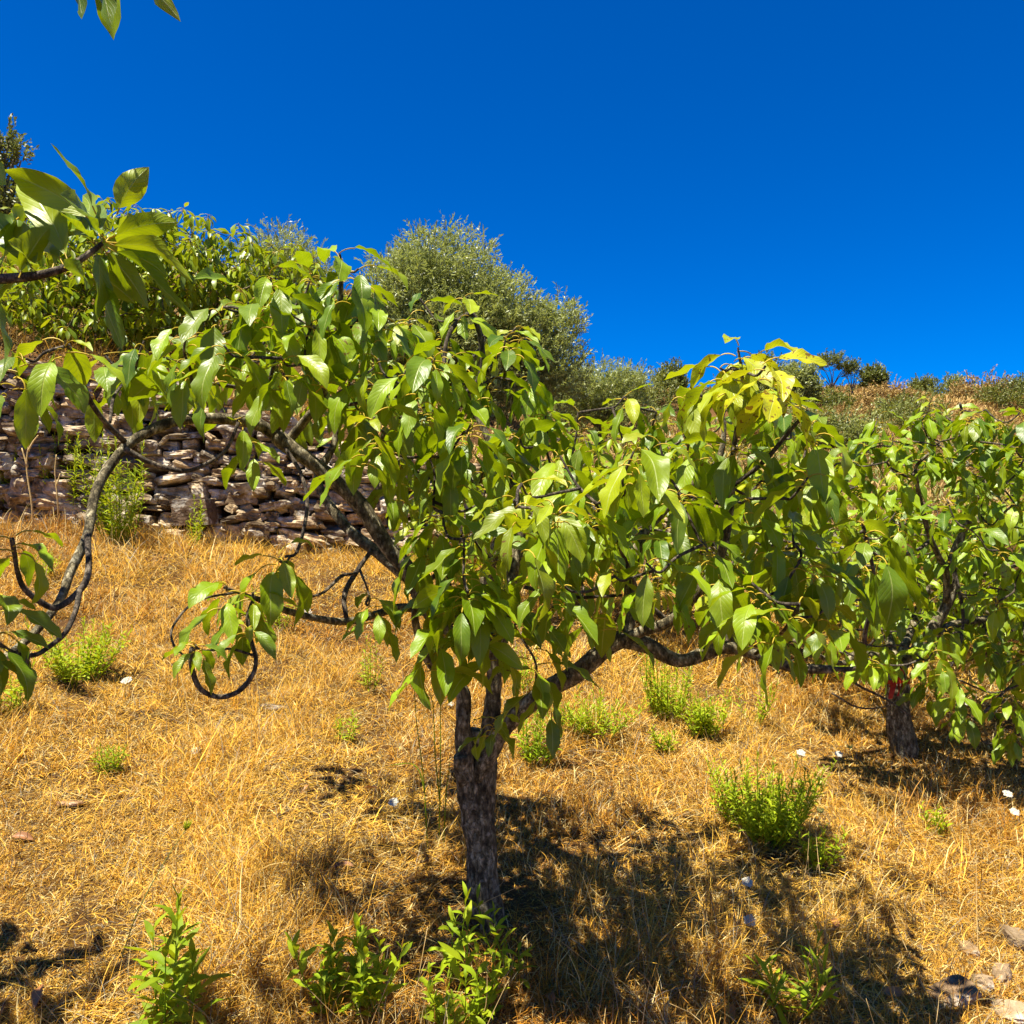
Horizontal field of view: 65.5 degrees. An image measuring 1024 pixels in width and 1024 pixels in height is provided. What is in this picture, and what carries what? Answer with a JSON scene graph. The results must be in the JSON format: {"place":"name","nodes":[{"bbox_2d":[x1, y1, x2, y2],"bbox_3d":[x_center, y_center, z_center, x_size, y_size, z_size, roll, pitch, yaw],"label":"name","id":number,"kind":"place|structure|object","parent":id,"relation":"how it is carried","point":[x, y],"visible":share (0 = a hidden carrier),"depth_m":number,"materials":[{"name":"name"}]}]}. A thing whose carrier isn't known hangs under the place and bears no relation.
{"place":"outdoors","nodes":[
{"label":"outdoors","id":0,"kind":"place"},
{"bbox_2d":[0,761,1023,1023],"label":"dry grass","id":1,"kind":"structure","parent":0,"point":[324,901],"depth_m":2.99,"materials":[{"name":"plant"}]},
{"bbox_2d":[0,589,1023,924],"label":"dry grass","id":2,"kind":"structure","parent":0,"point":[210,745],"depth_m":4.33,"materials":[{"name":"plant"}]},
{"bbox_2d":[0,255,1023,1023],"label":"ground","id":3,"kind":"structure","parent":0,"point":[346,775],"depth_m":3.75,"materials":[{"name":"plant"}]},
{"bbox_2d":[0,444,17,507],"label":"weed","id":4,"kind":"object","parent":3,"relation":"on","point":[16,455],"visible":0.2,"depth_m":8.89,"materials":[{"name":"green plant"}]},
{"bbox_2d":[0,113,38,224],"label":"evergreen tree","id":5,"kind":"object","parent":3,"relation":"on","point":[11,145],"visible":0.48,"depth_m":21.88,"materials":[{"name":"green plant"}]},
{"bbox_2d":[0,658,39,714],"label":"weed","id":6,"kind":"object","parent":3,"relation":"on","point":[15,697],"visible":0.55,"depth_m":4.32,"materials":[{"name":"green plant"}]},
{"bbox_2d":[7,831,32,839],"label":"fallen leaf","id":7,"kind":"object","parent":3,"relation":"on","point":[27,835],"visible":0.9,"depth_m":3.25,"materials":[{"name":"plant"}]},
{"bbox_2d":[21,435,38,528],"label":"dead stalk","id":8,"kind":"object","parent":3,"relation":"on","point":[27,466],"visible":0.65,"depth_m":8.49,"materials":[{"name":"plant"}]},
{"bbox_2d":[1,283,69,319],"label":"hillside shrub","id":9,"kind":"object","parent":3,"relation":"on","point":[37,295],"visible":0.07,"depth_m":11.33,"materials":[{"name":"green plant"}]},
{"bbox_2d":[12,548,61,575],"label":"weed","id":10,"kind":"object","parent":3,"relation":"on","point":[45,565],"visible":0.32,"depth_m":6.91,"materials":[{"name":"green plant"}]},
{"bbox_2d":[31,984,43,1007],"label":"fallen leaf","id":11,"kind":"object","parent":3,"relation":"on","point":[39,990],"visible":0.86,"depth_m":2.44,"materials":[{"name":"plant"}]},
{"bbox_2d":[54,454,59,526],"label":"dead stalk","id":12,"kind":"object","parent":3,"relation":"on","point":[56,485],"visible":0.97,"depth_m":8.60,"materials":[{"name":"plant"}]},
{"bbox_2d":[55,800,85,805],"bbox_3d":[-1.963,1.295,3.539,0.117,0.035,0.072,0,0,0],"label":"loose stone","id":13,"kind":"object","parent":3,"relation":"on","point":[72,803],"visible":0.93,"depth_m":3.52,"materials":[{"name":"stone"}]},
{"bbox_2d":[23,615,132,688],"bbox_3d":[-2.691,0.841,4.848,0.692,0.410,0.550,0,0,15],"label":"weed","id":14,"kind":"object","parent":3,"relation":"on","point":[66,671],"visible":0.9,"depth_m":4.86,"materials":[{"name":"green plant"}]},
{"bbox_2d":[0,0,194,371],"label":"avocado tree","id":15,"kind":"object","parent":3,"relation":"on","point":[56,211],"visible":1,"depth_m":1.49,"materials":[{"name":"green plant"}]},
{"bbox_2d":[87,743,130,774],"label":"weed","id":16,"kind":"object","parent":3,"relation":"on","point":[115,764],"visible":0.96,"depth_m":3.83,"materials":[{"name":"green plant"}]},
{"bbox_2d":[0,195,224,355],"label":"avocado tree","id":17,"kind":"object","parent":3,"relation":"on","point":[67,293],"visible":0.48,"depth_m":10.09,"materials":[{"name":"green plant"}]},
{"bbox_2d":[75,429,149,544],"bbox_3d":[-4.123,-0.268,8.354,0.831,1.233,0.656,0,0,20],"label":"weed","id":18,"kind":"object","parent":3,"relation":"on","point":[110,520],"visible":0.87,"depth_m":8.29,"materials":[{"name":"green plant"}]},
{"bbox_2d":[121,677,131,697],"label":"wild flower","id":19,"kind":"object","parent":3,"relation":"on","point":[126,679],"visible":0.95,"depth_m":4.66,"materials":[{"name":"white plant"}]},
{"bbox_2d":[121,819,191,957],"bbox_3d":[-1.183,1.248,2.603,0.299,0.506,0.067,0,0,18],"label":"leaning stalk","id":20,"kind":"object","parent":3,"relation":"on","point":[186,826],"visible":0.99,"depth_m":2.58,"materials":[{"name":"beige plant"}]},
{"bbox_2d":[124,883,231,1023],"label":"weed","id":21,"kind":"object","parent":3,"relation":"on","point":[183,968],"visible":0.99,"depth_m":2.36,"materials":[{"name":"green plant"}]},
{"bbox_2d":[185,494,205,546],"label":"weed","id":22,"kind":"object","parent":3,"relation":"on","point":[200,524],"visible":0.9,"depth_m":8.62,"materials":[{"name":"green plant"}]},
{"bbox_2d":[119,214,350,373],"bbox_3d":[-3.923,-3.067,11.255,3.491,2.316,2.186,0,0,0],"label":"avocado tree","id":23,"kind":"object","parent":3,"relation":"on","point":[241,277],"visible":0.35,"depth_m":10.89,"materials":[{"name":"green plant"}]},
{"bbox_2d":[251,806,274,811],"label":"fallen leaf","id":24,"kind":"object","parent":3,"relation":"on","point":[257,807],"visible":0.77,"depth_m":3.62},
{"bbox_2d":[249,574,295,631],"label":"weed","id":25,"kind":"object","parent":3,"relation":"on","point":[279,622],"visible":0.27,"depth_m":6.16,"materials":[{"name":"green plant"}]},
{"bbox_2d":[260,703,288,710],"bbox_3d":[-1.409,1.163,4.738,0.174,0.081,0.103,0,0,-33],"label":"loose stone","id":26,"kind":"object","parent":3,"relation":"on","point":[268,706],"visible":0.61,"depth_m":4.69,"materials":[{"name":"stone"}]},
{"bbox_2d":[220,214,348,299],"bbox_3d":[-5.326,-5.247,17.980,3.195,2.780,2.205,0,0,0],"label":"olive tree","id":27,"kind":"object","parent":3,"relation":"on","point":[286,234],"visible":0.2,"depth_m":17.61,"materials":[{"name":"green plant"}]},
{"bbox_2d":[326,860,352,873],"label":"fallen leaf","id":28,"kind":"object","parent":3,"relation":"on","point":[339,863],"visible":0.64,"depth_m":3.25,"materials":[{"name":"plant"}]},
{"bbox_2d":[333,709,360,741],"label":"weed","id":29,"kind":"object","parent":3,"relation":"on","point":[351,723],"visible":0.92,"depth_m":4.44,"materials":[{"name":"green plant"}]},
{"bbox_2d":[285,911,411,1021],"bbox_3d":[-0.504,1.448,2.526,0.390,0.330,0.302,0,0,0],"label":"weed","id":30,"kind":"object","parent":3,"relation":"on","point":[326,976],"visible":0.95,"depth_m":2.50,"materials":[{"name":"green plant"}]},
{"bbox_2d":[357,633,385,692],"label":"weed","id":31,"kind":"object","parent":3,"relation":"on","point":[370,674],"visible":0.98,"depth_m":5.19,"materials":[{"name":"green plant"}]},
{"bbox_2d":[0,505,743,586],"bbox_3d":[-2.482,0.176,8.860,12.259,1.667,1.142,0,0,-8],"label":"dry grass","id":32,"kind":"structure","parent":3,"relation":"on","point":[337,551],"depth_m":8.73,"materials":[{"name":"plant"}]},
{"bbox_2d":[0,360,756,587],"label":"stone wall","id":33,"kind":"structure","parent":3,"relation":"on","point":[167,447],"depth_m":8.96,"materials":[{"name":"stone"}]},
{"bbox_2d":[29,429,84,514],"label":"weed","id":34,"kind":"object","parent":33,"relation":"on","point":[75,476],"visible":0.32,"depth_m":8.87,"materials":[{"name":"green plant"}]},
{"bbox_2d":[0,314,775,512],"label":"dry grass","id":35,"kind":"structure","parent":3,"relation":"on","point":[25,339],"depth_m":9.82,"materials":[{"name":"plant"}]},
{"bbox_2d":[388,798,398,819],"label":"wild flower","id":36,"kind":"object","parent":3,"relation":"on","point":[393,802],"visible":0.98,"depth_m":3.70,"materials":[{"name":"white plant"}]},
{"bbox_2d":[390,665,449,847],"bbox_3d":[-0.393,1.063,3.454,0.251,0.822,0.131,0,0,-17],"label":"tall weed","id":37,"kind":"object","parent":3,"relation":"on","point":[439,791],"visible":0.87,"depth_m":3.48,"materials":[{"name":"green plant"}]},
{"bbox_2d":[424,881,485,993],"bbox_3d":[-0.185,1.447,2.684,0.230,0.358,0.197,0,0,42],"label":"weed","id":38,"kind":"object","parent":3,"relation":"on","point":[451,955],"visible":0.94,"depth_m":2.67,"materials":[{"name":"green plant"}]},
{"bbox_2d":[414,940,509,1023],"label":"weed","id":39,"kind":"object","parent":3,"relation":"on","point":[485,989],"visible":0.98,"depth_m":2.52,"materials":[{"name":"green plant"}]},
{"bbox_2d":[0,245,928,933],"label":"avocado tree","id":40,"kind":"object","parent":3,"relation":"on","point":[468,619],"visible":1,"depth_m":2.49,"materials":[{"name":"green plant"}]},
{"bbox_2d":[350,213,602,426],"bbox_3d":[-0.952,-3.718,16.079,5.001,4.342,3.804,0,0,-35],"label":"olive tree","id":41,"kind":"object","parent":3,"relation":"on","point":[427,272],"visible":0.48,"depth_m":15.34,"materials":[{"name":"green plant"}]},
{"bbox_2d":[463,884,535,989],"bbox_3d":[-0.047,1.504,2.790,0.166,0.278,0.349,0,0,-39],"label":"weed","id":42,"kind":"object","parent":3,"relation":"on","point":[505,950],"visible":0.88,"depth_m":2.80,"materials":[{"name":"green plant"}]},
{"bbox_2d":[0,676,1023,1023],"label":"dry stalks","id":43,"kind":"object","parent":3,"relation":"on","point":[514,888],"visible":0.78,"depth_m":3.28,"materials":[{"name":"plant"}]},
{"bbox_2d":[0,247,1023,543],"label":"hillside grass","id":44,"kind":"structure","parent":3,"relation":"on","point":[842,389],"depth_m":21.56,"materials":[{"name":"plant"}]},
{"bbox_2d":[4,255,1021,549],"bbox_3d":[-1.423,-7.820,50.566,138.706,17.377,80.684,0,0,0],"label":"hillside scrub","id":45,"kind":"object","parent":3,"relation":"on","point":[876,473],"visible":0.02,"depth_m":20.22,"materials":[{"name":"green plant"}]},
{"bbox_2d":[507,646,539,691],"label":"weed","id":46,"kind":"object","parent":3,"relation":"on","point":[526,676],"visible":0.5,"depth_m":5.43,"materials":[{"name":"green plant"}]},
{"bbox_2d":[385,427,687,593],"bbox_3d":[0.310,0.070,7.687,2.903,1.840,1.688,0,0,-19],"label":"avocado tree","id":47,"kind":"object","parent":3,"relation":"on","point":[600,448],"visible":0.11,"depth_m":7.56,"materials":[{"name":"green plant"}]},
{"bbox_2d":[511,704,566,767],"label":"weed","id":48,"kind":"object","parent":3,"relation":"on","point":[527,749],"visible":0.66,"depth_m":4.44,"materials":[{"name":"green plant"}]},
{"bbox_2d":[545,992,556,1009],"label":"fallen leaf","id":49,"kind":"object","parent":3,"relation":"on","point":[553,996],"visible":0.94,"depth_m":2.66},
{"bbox_2d":[549,683,651,738],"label":"weed","id":50,"kind":"object","parent":3,"relation":"on","point":[588,718],"visible":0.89,"depth_m":4.83,"materials":[{"name":"green plant"}]},
{"bbox_2d":[547,347,669,443],"bbox_3d":[2.183,-2.718,20.001,3.521,2.680,2.438,0,0,0],"label":"olive tree","id":51,"kind":"object","parent":3,"relation":"on","point":[613,379],"visible":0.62,"depth_m":19.60,"materials":[{"name":"green plant"}]},
{"bbox_2d":[612,365,681,406],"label":"hillside shrub","id":52,"kind":"object","parent":3,"relation":"on","point":[657,391],"visible":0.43,"depth_m":33.67,"materials":[{"name":"green plant"}]},
{"bbox_2d":[648,721,678,753],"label":"weed","id":53,"kind":"object","parent":3,"relation":"on","point":[658,745],"visible":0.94,"depth_m":4.70,"materials":[{"name":"green plant"}]},
{"bbox_2d":[638,647,694,720],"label":"weed","id":54,"kind":"object","parent":3,"relation":"on","point":[662,701],"visible":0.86,"depth_m":5.28,"materials":[{"name":"green plant"}]},
{"bbox_2d":[650,356,693,389],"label":"ridge tree","id":55,"kind":"object","parent":3,"relation":"on","point":[673,367],"visible":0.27,"depth_m":49.54,"materials":[{"name":"green plant"}]},
{"bbox_2d":[676,689,733,739],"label":"weed","id":56,"kind":"object","parent":3,"relation":"on","point":[705,723],"visible":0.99,"depth_m":5.02,"materials":[{"name":"green plant"}]},
{"bbox_2d":[575,438,885,657],"bbox_3d":[1.845,0.329,7.028,2.632,1.972,1.900,0,0,0],"label":"avocado tree","id":57,"kind":"object","parent":3,"relation":"on","point":[662,584],"visible":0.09,"depth_m":6.66,"materials":[{"name":"green plant"}]},
{"bbox_2d":[727,1004,734,1018],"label":"fallen leaf","id":58,"kind":"object","parent":3,"relation":"on","point":[732,1006],"visible":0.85,"depth_m":2.70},
{"bbox_2d":[703,373,775,394],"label":"hillside shrub","id":59,"kind":"object","parent":3,"relation":"on","point":[763,388],"visible":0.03,"depth_m":39.67,"materials":[{"name":"green plant"}]},
{"bbox_2d":[726,428,759,444],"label":"hillside shrub","id":60,"kind":"object","parent":3,"relation":"on","point":[755,433],"visible":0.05,"depth_m":23.68,"materials":[{"name":"green plant"}]},
{"bbox_2d":[742,876,752,898],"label":"wild flower","id":61,"kind":"object","parent":3,"relation":"on","point":[750,883],"visible":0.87,"depth_m":3.36,"materials":[{"name":"white plant"}]},
{"bbox_2d":[744,914,755,934],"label":"wild flower","id":62,"kind":"object","parent":3,"relation":"on","point":[749,919],"visible":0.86,"depth_m":3.12,"materials":[{"name":"white plant"}]},
{"bbox_2d":[733,677,779,725],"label":"weed","id":63,"kind":"object","parent":3,"relation":"on","point":[763,707],"visible":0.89,"depth_m":5.32,"materials":[{"name":"green plant"}]},
{"bbox_2d":[736,349,786,392],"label":"ridge tree","id":64,"kind":"object","parent":3,"relation":"on","point":[780,367],"visible":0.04,"depth_m":47.55,"materials":[{"name":"green plant"}]},
{"bbox_2d":[704,751,836,849],"bbox_3d":[1.235,1.406,3.913,0.649,0.394,0.606,0,0,37],"label":"weed","id":65,"kind":"object","parent":3,"relation":"on","point":[774,819],"visible":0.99,"depth_m":3.84,"materials":[{"name":"green plant"}]},
{"bbox_2d":[738,923,842,1023],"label":"weed","id":66,"kind":"object","parent":3,"relation":"on","point":[803,991],"visible":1,"depth_m":2.74,"materials":[{"name":"green plant"}]},
{"bbox_2d":[769,359,825,402],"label":"ridge tree","id":67,"kind":"object","parent":3,"relation":"on","point":[806,377],"visible":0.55,"depth_m":45.38,"materials":[{"name":"green plant"}]},
{"bbox_2d":[796,749,805,770],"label":"wild flower","id":68,"kind":"object","parent":3,"relation":"on","point":[801,752],"visible":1,"depth_m":4.70,"materials":[{"name":"white plant"}]},
{"bbox_2d":[787,388,822,422],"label":"hillside shrub","id":69,"kind":"object","parent":3,"relation":"on","point":[811,409],"visible":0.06,"depth_m":31.68,"materials":[{"name":"green plant"}]},
{"bbox_2d":[758,398,862,449],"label":"hillside shrub","id":70,"kind":"object","parent":3,"relation":"on","point":[841,422],"visible":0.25,"depth_m":21.52,"materials":[{"name":"green plant"}]},
{"bbox_2d":[794,822,850,873],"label":"weed","id":71,"kind":"object","parent":3,"relation":"on","point":[812,856],"visible":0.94,"depth_m":3.66,"materials":[{"name":"green plant"}]},
{"bbox_2d":[811,986,838,996],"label":"fallen leaf","id":72,"kind":"object","parent":3,"relation":"on","point":[822,990],"visible":0.43,"depth_m":2.84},
{"bbox_2d":[809,347,852,393],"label":"ridge tree","id":73,"kind":"object","parent":3,"relation":"on","point":[836,358],"visible":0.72,"depth_m":51.82,"materials":[{"name":"green plant"}]},
{"bbox_2d":[809,379,861,408],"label":"hillside shrub","id":74,"kind":"object","parent":3,"relation":"on","point":[834,396],"visible":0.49,"depth_m":45.41,"materials":[{"name":"green plant"}]},
{"bbox_2d":[831,917,839,934],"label":"fallen leaf","id":75,"kind":"object","parent":3,"relation":"on","point":[833,922],"visible":0.81,"depth_m":3.24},
{"bbox_2d":[835,751,842,771],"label":"wild flower","id":76,"kind":"object","parent":3,"relation":"on","point":[838,754],"visible":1,"depth_m":4.72,"materials":[{"name":"white plant"}]},
{"bbox_2d":[810,404,889,448],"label":"hillside shrub","id":77,"kind":"object","parent":3,"relation":"on","point":[857,420],"visible":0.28,"depth_m":21.68,"materials":[{"name":"green plant"}]},
{"bbox_2d":[840,357,865,395],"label":"ridge tree","id":78,"kind":"object","parent":3,"relation":"on","point":[855,366],"visible":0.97,"depth_m":51.87,"materials":[{"name":"green plant"}]},
{"bbox_2d":[833,395,881,420],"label":"hillside shrub","id":79,"kind":"object","parent":3,"relation":"on","point":[840,407],"visible":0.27,"depth_m":39.53,"materials":[{"name":"brown plant"}]},
{"bbox_2d":[854,359,893,390],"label":"ridge tree","id":80,"kind":"object","parent":3,"relation":"on","point":[877,374],"visible":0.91,"depth_m":53.61,"materials":[{"name":"green plant"}]},
{"bbox_2d":[853,374,916,406],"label":"hillside shrub","id":81,"kind":"object","parent":3,"relation":"on","point":[881,393],"visible":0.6,"depth_m":43.53,"materials":[{"name":"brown plant"}]},
{"bbox_2d":[877,986,903,996],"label":"fallen leaf","id":82,"kind":"object","parent":3,"relation":"on","point":[895,989],"visible":0.73,"depth_m":2.89,"materials":[{"name":"plant"}]},
{"bbox_2d":[763,484,1023,663],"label":"avocado tree","id":83,"kind":"object","parent":3,"relation":"on","point":[1015,537],"visible":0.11,"depth_m":7.24,"materials":[{"name":"green plant"}]},
{"bbox_2d":[772,396,1023,766],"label":"avocado tree","id":84,"kind":"object","parent":3,"relation":"on","point":[892,656],"visible":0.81,"depth_m":4.59,"materials":[{"name":"green plant"}]},
{"bbox_2d":[887,669,909,698],"bbox_3d":[2.441,1.070,5.056,0.163,0.188,0.258,0,0,23],"label":"ribbon","id":85,"kind":"object","parent":84,"relation":"attached to","point":[892,686],"visible":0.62,"depth_m":4.97,"materials":[{"name":"fabric"}]},
{"bbox_2d":[863,388,934,420],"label":"hillside shrub","id":86,"kind":"object","parent":3,"relation":"on","point":[883,402],"visible":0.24,"depth_m":39.63,"materials":[{"name":"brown plant"}]},
{"bbox_2d":[868,386,958,430],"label":"hillside shrub","id":87,"kind":"object","parent":3,"relation":"on","point":[896,421],"visible":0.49,"depth_m":35.61,"materials":[{"name":"green plant"}]},
{"bbox_2d":[905,373,936,392],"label":"ridge tree","id":88,"kind":"object","parent":3,"relation":"on","point":[922,382],"visible":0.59,"depth_m":59.65,"materials":[{"name":"green plant"}]},
{"bbox_2d":[918,801,952,840],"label":"weed","id":89,"kind":"object","parent":3,"relation":"on","point":[934,822],"visible":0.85,"depth_m":4.09,"materials":[{"name":"green plant"}]},
{"bbox_2d":[914,371,983,397],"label":"hillside shrub","id":90,"kind":"object","parent":3,"relation":"on","point":[936,390],"visible":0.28,"depth_m":49.64,"materials":[{"name":"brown plant"}]},
{"bbox_2d":[924,974,981,1008],"bbox_3d":[1.618,1.777,2.938,0.202,0.075,0.106,0,0,-17],"label":"loose stone","id":91,"kind":"object","parent":3,"relation":"on","point":[952,979],"visible":0.67,"depth_m":2.93,"materials":[{"name":"stone"}]},
{"bbox_2d":[943,371,965,392],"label":"ridge tree","id":92,"kind":"object","parent":3,"relation":"on","point":[957,377],"visible":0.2,"depth_m":61.91,"materials":[{"name":"green plant"}]},
{"bbox_2d":[958,940,979,958],"bbox_3d":[1.860,1.781,3.239,0.079,0.048,0.070,0,0,16],"label":"loose stone","id":93,"kind":"object","parent":3,"relation":"on","point":[969,945],"visible":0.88,"depth_m":3.22,"materials":[{"name":"stone"}]},
{"bbox_2d":[942,364,1016,399],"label":"hillside shrub","id":94,"kind":"object","parent":3,"relation":"on","point":[962,387],"visible":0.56,"depth_m":45.75,"materials":[{"name":"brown plant"}]},
{"bbox_2d":[971,974,993,990],"bbox_3d":[1.783,1.785,3.021,0.084,0.069,0.070,0,0,0],"label":"loose stone","id":95,"kind":"object","parent":3,"relation":"on","point":[983,983],"visible":0.69,"depth_m":2.99,"materials":[{"name":"stone"}]},
{"bbox_2d":[970,375,1023,409],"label":"hillside shrub","id":96,"kind":"object","parent":3,"relation":"on","point":[1002,396],"visible":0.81,"depth_m":43.55,"materials":[{"name":"green plant"}]},
{"bbox_2d":[992,963,1011,985],"bbox_3d":[1.905,1.798,3.098,0.064,0.065,0.119,0,0,42],"label":"loose stone","id":97,"kind":"object","parent":3,"relation":"on","point":[998,970],"visible":0.8,"depth_m":3.08,"materials":[{"name":"stone"}]},
{"bbox_2d":[988,998,1023,1023],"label":"loose stone","id":98,"kind":"object","parent":3,"relation":"on","point":[1015,1014],"visible":0.77,"depth_m":2.87,"materials":[{"name":"stone"}]},
{"bbox_2d":[1002,790,1012,808],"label":"wild flower","id":99,"kind":"object","parent":3,"relation":"on","point":[1007,793],"visible":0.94,"depth_m":4.44,"materials":[{"name":"white plant"}]},
{"bbox_2d":[998,924,1023,950],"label":"loose stone","id":100,"kind":"object","parent":3,"relation":"on","point":[1007,934],"visible":0.86,"depth_m":3.35,"materials":[{"name":"stone"}]},
{"bbox_2d":[1004,371,1023,394],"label":"ridge tree","id":101,"kind":"object","parent":3,"relation":"on","point":[1019,379],"visible":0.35,"depth_m":59.71,"materials":[{"name":"green plant"}]},
{"bbox_2d":[1009,808,1019,826],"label":"wild flower","id":102,"kind":"object","parent":3,"relation":"on","point":[1016,812],"visible":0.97,"depth_m":4.26,"materials":[{"name":"white plant"}]},
{"bbox_2d":[0,0,1023,393],"label":"sky","id":103,"kind":"structure","parent":0,"point":[813,176],"materials":[{"name":"blue"}]},
{"bbox_2d":[667,843,676,862],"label":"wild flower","id":104,"kind":"object","parent":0,"point":[671,850],"visible":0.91,"depth_m":3.56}
]}

